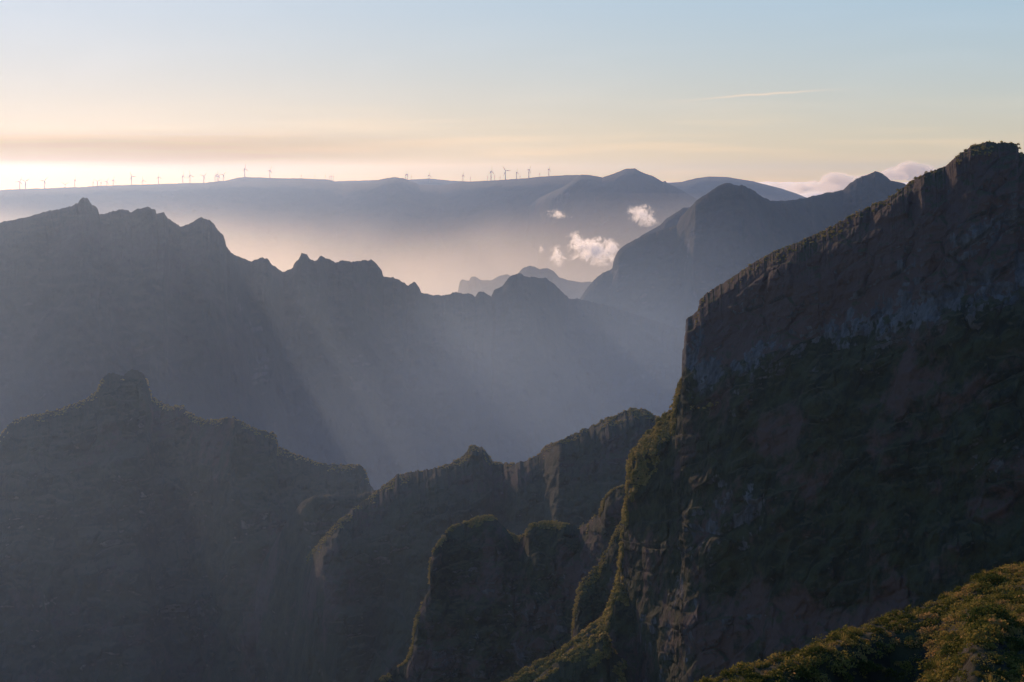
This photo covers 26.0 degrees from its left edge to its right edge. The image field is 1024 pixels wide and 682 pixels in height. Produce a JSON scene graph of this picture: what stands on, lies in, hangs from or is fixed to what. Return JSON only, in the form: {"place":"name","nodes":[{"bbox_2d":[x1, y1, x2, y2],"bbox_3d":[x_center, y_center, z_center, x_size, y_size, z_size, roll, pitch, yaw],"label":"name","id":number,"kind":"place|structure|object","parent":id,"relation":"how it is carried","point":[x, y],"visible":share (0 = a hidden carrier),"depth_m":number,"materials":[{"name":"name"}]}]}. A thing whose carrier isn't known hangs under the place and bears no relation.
{"place":"outdoors","nodes":[
{"label":"outdoors","id":0,"kind":"place"},
{"bbox_2d":[0,369,373,681],"bbox_3d":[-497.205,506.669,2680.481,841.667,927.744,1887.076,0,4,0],"label":"twin knob hill","id":1,"kind":"structure","parent":0,"point":[140,531],"depth_m":2534.91,"materials":[{"name":"grey stone"}]},
{"bbox_2d":[0,378,369,483],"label":"hill shrubs","id":2,"kind":"object","parent":1,"relation":"on","point":[211,421],"visible":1,"depth_m":2708.34,"materials":[{"name":"green plant"}]},
{"bbox_2d":[226,177,335,181],"bbox_3d":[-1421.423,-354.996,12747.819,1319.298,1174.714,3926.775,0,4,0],"label":"cloud","id":3,"kind":"structure","parent":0,"point":[264,179],"depth_m":13304.93,"materials":[{"name":"white"}]},
{"bbox_2d":[255,490,375,681],"bbox_3d":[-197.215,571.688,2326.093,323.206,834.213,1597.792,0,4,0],"label":"saddle spur","id":4,"kind":"structure","parent":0,"point":[311,522],"depth_m":2309.80,"materials":[{"name":"grey stone"}]},
{"bbox_2d":[0,197,684,489],"bbox_3d":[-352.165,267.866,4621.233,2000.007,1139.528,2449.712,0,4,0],"label":"jagged ridge","id":5,"kind":"structure","parent":0,"point":[374,372],"depth_m":4401.90,"materials":[{"name":"grey stone"}]},
{"bbox_2d":[0,175,698,295],"bbox_3d":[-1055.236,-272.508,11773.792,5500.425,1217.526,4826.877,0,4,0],"label":"plateau","id":6,"kind":"structure","parent":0,"point":[440,240],"depth_m":11776.47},
{"bbox_2d":[336,179,467,184],"bbox_3d":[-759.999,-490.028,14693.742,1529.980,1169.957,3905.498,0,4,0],"label":"cloud","id":7,"kind":"structure","parent":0,"point":[430,182],"depth_m":15205.94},
{"bbox_2d":[284,408,659,681],"bbox_3d":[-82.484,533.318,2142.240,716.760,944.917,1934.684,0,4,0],"label":"ridge","id":8,"kind":"structure","parent":0,"point":[364,587],"depth_m":2093.59,"materials":[{"name":"grey stone"}]},
{"bbox_2d":[306,407,657,563],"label":"ridge shrubs","id":9,"kind":"object","parent":8,"relation":"on","point":[324,538],"visible":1,"depth_m":2154.68,"materials":[{"name":"green plant"}]},
{"bbox_2d":[458,274,509,296],"bbox_3d":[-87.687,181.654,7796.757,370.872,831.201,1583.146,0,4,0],"label":"misty crag","id":10,"kind":"structure","parent":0,"point":[474,285],"depth_m":7753.92,"materials":[{"name":"grey stone"}]},
{"bbox_2d":[374,486,625,681],"bbox_3d":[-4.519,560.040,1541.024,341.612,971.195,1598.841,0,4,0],"label":"round stack","id":11,"kind":"object","parent":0,"point":[498,603],"visible":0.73,"depth_m":1405.07,"materials":[{"name":"grey stone"}]},
{"bbox_2d":[379,484,625,681],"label":"vegetation","id":12,"kind":"object","parent":11,"relation":"on","point":[543,524],"visible":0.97,"depth_m":1437.39,"materials":[{"name":"green plant"}]},
{"bbox_2d":[0,0,1023,197],"label":"sky","id":13,"kind":"structure","parent":0,"point":[806,98],"materials":[{"name":"blue"}]},
{"bbox_2d":[519,266,591,298],"bbox_3d":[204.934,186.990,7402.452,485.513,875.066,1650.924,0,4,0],"label":"misty knoll","id":14,"kind":"structure","parent":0,"point":[570,289],"depth_m":7351.03,"materials":[{"name":"grey stone"}]},
{"bbox_2d":[509,590,637,681],"bbox_3d":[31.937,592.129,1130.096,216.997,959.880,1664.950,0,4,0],"label":"spur","id":15,"kind":"structure","parent":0,"point":[621,633],"depth_m":1029.17,"materials":[{"name":"grey stone"}]},
{"bbox_2d":[501,581,629,681],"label":"spur shrubs","id":16,"kind":"object","parent":15,"relation":"on","point":[603,622],"visible":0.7,"depth_m":1043.62,"materials":[{"name":"green plant"}]},
{"bbox_2d":[533,632,639,681],"bbox_3d":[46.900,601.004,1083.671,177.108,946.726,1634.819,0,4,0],"label":"crest","id":17,"kind":"object","parent":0,"point":[569,671],"visible":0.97,"depth_m":992.17,"materials":[{"name":"green plant"}]},
{"bbox_2d":[536,628,627,681],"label":"crest shrubs","id":18,"kind":"object","parent":17,"relation":"on","point":[608,649],"visible":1,"depth_m":999.63,"materials":[{"name":"green plant"}]},
{"bbox_2d":[525,168,696,281],"bbox_3d":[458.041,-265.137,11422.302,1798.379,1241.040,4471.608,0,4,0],"label":"rounded hill","id":19,"kind":"structure","parent":0,"point":[583,228],"depth_m":10599.12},
{"bbox_2d":[639,207,689,237],"bbox_3d":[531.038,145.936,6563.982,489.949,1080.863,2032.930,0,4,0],"label":"shoulder","id":20,"kind":"object","parent":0,"point":[671,220],"visible":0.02,"depth_m":6543.36},
{"bbox_2d":[668,176,805,200],"bbox_3d":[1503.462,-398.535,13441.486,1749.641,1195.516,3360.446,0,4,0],"label":"pale hill","id":21,"kind":"structure","parent":0,"point":[698,187],"depth_m":13553.86,"materials":[{"name":"grey stone"}]},
{"bbox_2d":[580,171,906,330],"bbox_3d":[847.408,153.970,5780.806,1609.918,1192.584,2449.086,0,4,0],"label":"blue mountain","id":22,"kind":"structure","parent":0,"point":[708,242],"depth_m":5440.83,"materials":[{"name":"stone"}]},
{"bbox_2d":[620,141,1023,681],"bbox_3d":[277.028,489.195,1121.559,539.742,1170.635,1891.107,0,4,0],"label":"cliff massif","id":23,"kind":"structure","parent":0,"point":[850,451],"depth_m":908.93,"materials":[{"name":"grey stone"}]},
{"bbox_2d":[609,376,681,598],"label":"cliff shrubs","id":24,"kind":"object","parent":23,"relation":"on","point":[646,442],"visible":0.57,"depth_m":1044.54,"materials":[{"name":"green plant"}]},
{"bbox_2d":[698,402,713,413],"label":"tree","id":25,"kind":"object","parent":23,"relation":"on","point":[710,404],"visible":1,"depth_m":983.26,"materials":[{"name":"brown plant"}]},
{"bbox_2d":[695,140,1022,324],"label":"crest shrubs","id":26,"kind":"object","parent":23,"relation":"on","point":[873,210],"visible":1,"depth_m":964.36,"materials":[{"name":"green plant"}]},
{"bbox_2d":[714,572,1023,681],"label":"hillside","id":27,"kind":"structure","parent":0,"point":[901,652],"depth_m":81.23,"materials":[{"name":"green plant"}]},
{"bbox_2d":[744,672,765,681],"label":"shrub","id":28,"kind":"object","parent":27,"relation":"on","point":[753,674],"visible":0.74,"depth_m":77.28,"materials":[{"name":"green plant"}]},
{"bbox_2d":[778,664,793,671],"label":"shrub","id":29,"kind":"object","parent":27,"relation":"on","point":[782,667],"visible":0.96,"depth_m":78.64,"materials":[{"name":"green plant"}]},
{"bbox_2d":[807,645,826,654],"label":"shrub","id":30,"kind":"object","parent":27,"relation":"on","point":[816,648],"visible":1,"depth_m":80.26,"materials":[{"name":"green plant"}]},
{"bbox_2d":[841,632,856,637],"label":"shrub","id":31,"kind":"object","parent":27,"relation":"on","point":[850,635],"visible":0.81,"depth_m":82.92,"materials":[{"name":"green plant"}]},
{"bbox_2d":[694,561,1023,681],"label":"heath","id":32,"kind":"object","parent":27,"relation":"on","point":[1014,598],"visible":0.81,"depth_m":80.40,"materials":[{"name":"green plant"}]},
{"bbox_2d":[871,627,884,634],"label":"shrub","id":33,"kind":"object","parent":27,"relation":"on","point":[876,629],"visible":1,"depth_m":84.04,"materials":[{"name":"green plant"}]},
{"bbox_2d":[899,613,915,619],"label":"shrub","id":34,"kind":"object","parent":27,"relation":"on","point":[912,617],"visible":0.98,"depth_m":85.89,"materials":[{"name":"green plant"}]},
{"bbox_2d":[922,661,933,670],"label":"shrub","id":35,"kind":"object","parent":27,"relation":"on","point":[927,664],"visible":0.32,"depth_m":78.62,"materials":[{"name":"green plant"}]},
{"bbox_2d":[939,643,959,656],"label":"shrub","id":36,"kind":"object","parent":27,"relation":"on","point":[946,650],"visible":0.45,"depth_m":74.35,"materials":[{"name":"green plant"}]},
{"bbox_2d":[944,633,959,642],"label":"shrub","id":37,"kind":"object","parent":27,"relation":"on","point":[950,635],"visible":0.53,"depth_m":78.99,"materials":[{"name":"green plant"}]},
{"bbox_2d":[972,619,991,627],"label":"shrub","id":38,"kind":"object","parent":27,"relation":"on","point":[981,621],"visible":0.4,"depth_m":70.45,"materials":[{"name":"green plant"}]},
{"bbox_2d":[960,603,1017,627],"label":"shrub","id":39,"kind":"object","parent":27,"relation":"on","point":[1001,613],"visible":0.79,"depth_m":72.97,"materials":[{"name":"green plant"}]},
{"bbox_2d":[978,572,1009,585],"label":"shrub","id":40,"kind":"object","parent":27,"relation":"on","point":[996,576],"visible":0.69,"depth_m":89.10,"materials":[{"name":"green plant"}]},
{"bbox_3d":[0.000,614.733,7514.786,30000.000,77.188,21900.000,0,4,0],"label":"valley ground","id":41,"kind":"structure","parent":0,"visible":0},
{"bbox_2d":[572,523,621,636],"bbox_3d":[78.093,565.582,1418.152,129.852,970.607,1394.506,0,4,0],"label":"thin rib","id":42,"kind":"object","parent":41,"relation":"on","point":[593,601],"visible":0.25,"depth_m":1191.35,"materials":[{"name":"grey stone"}]},
{"bbox_2d":[571,521,621,638],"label":"vegetation","id":43,"kind":"object","parent":42,"relation":"on","point":[580,587],"visible":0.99,"depth_m":1203.82,"materials":[{"name":"green plant"}]}
]}

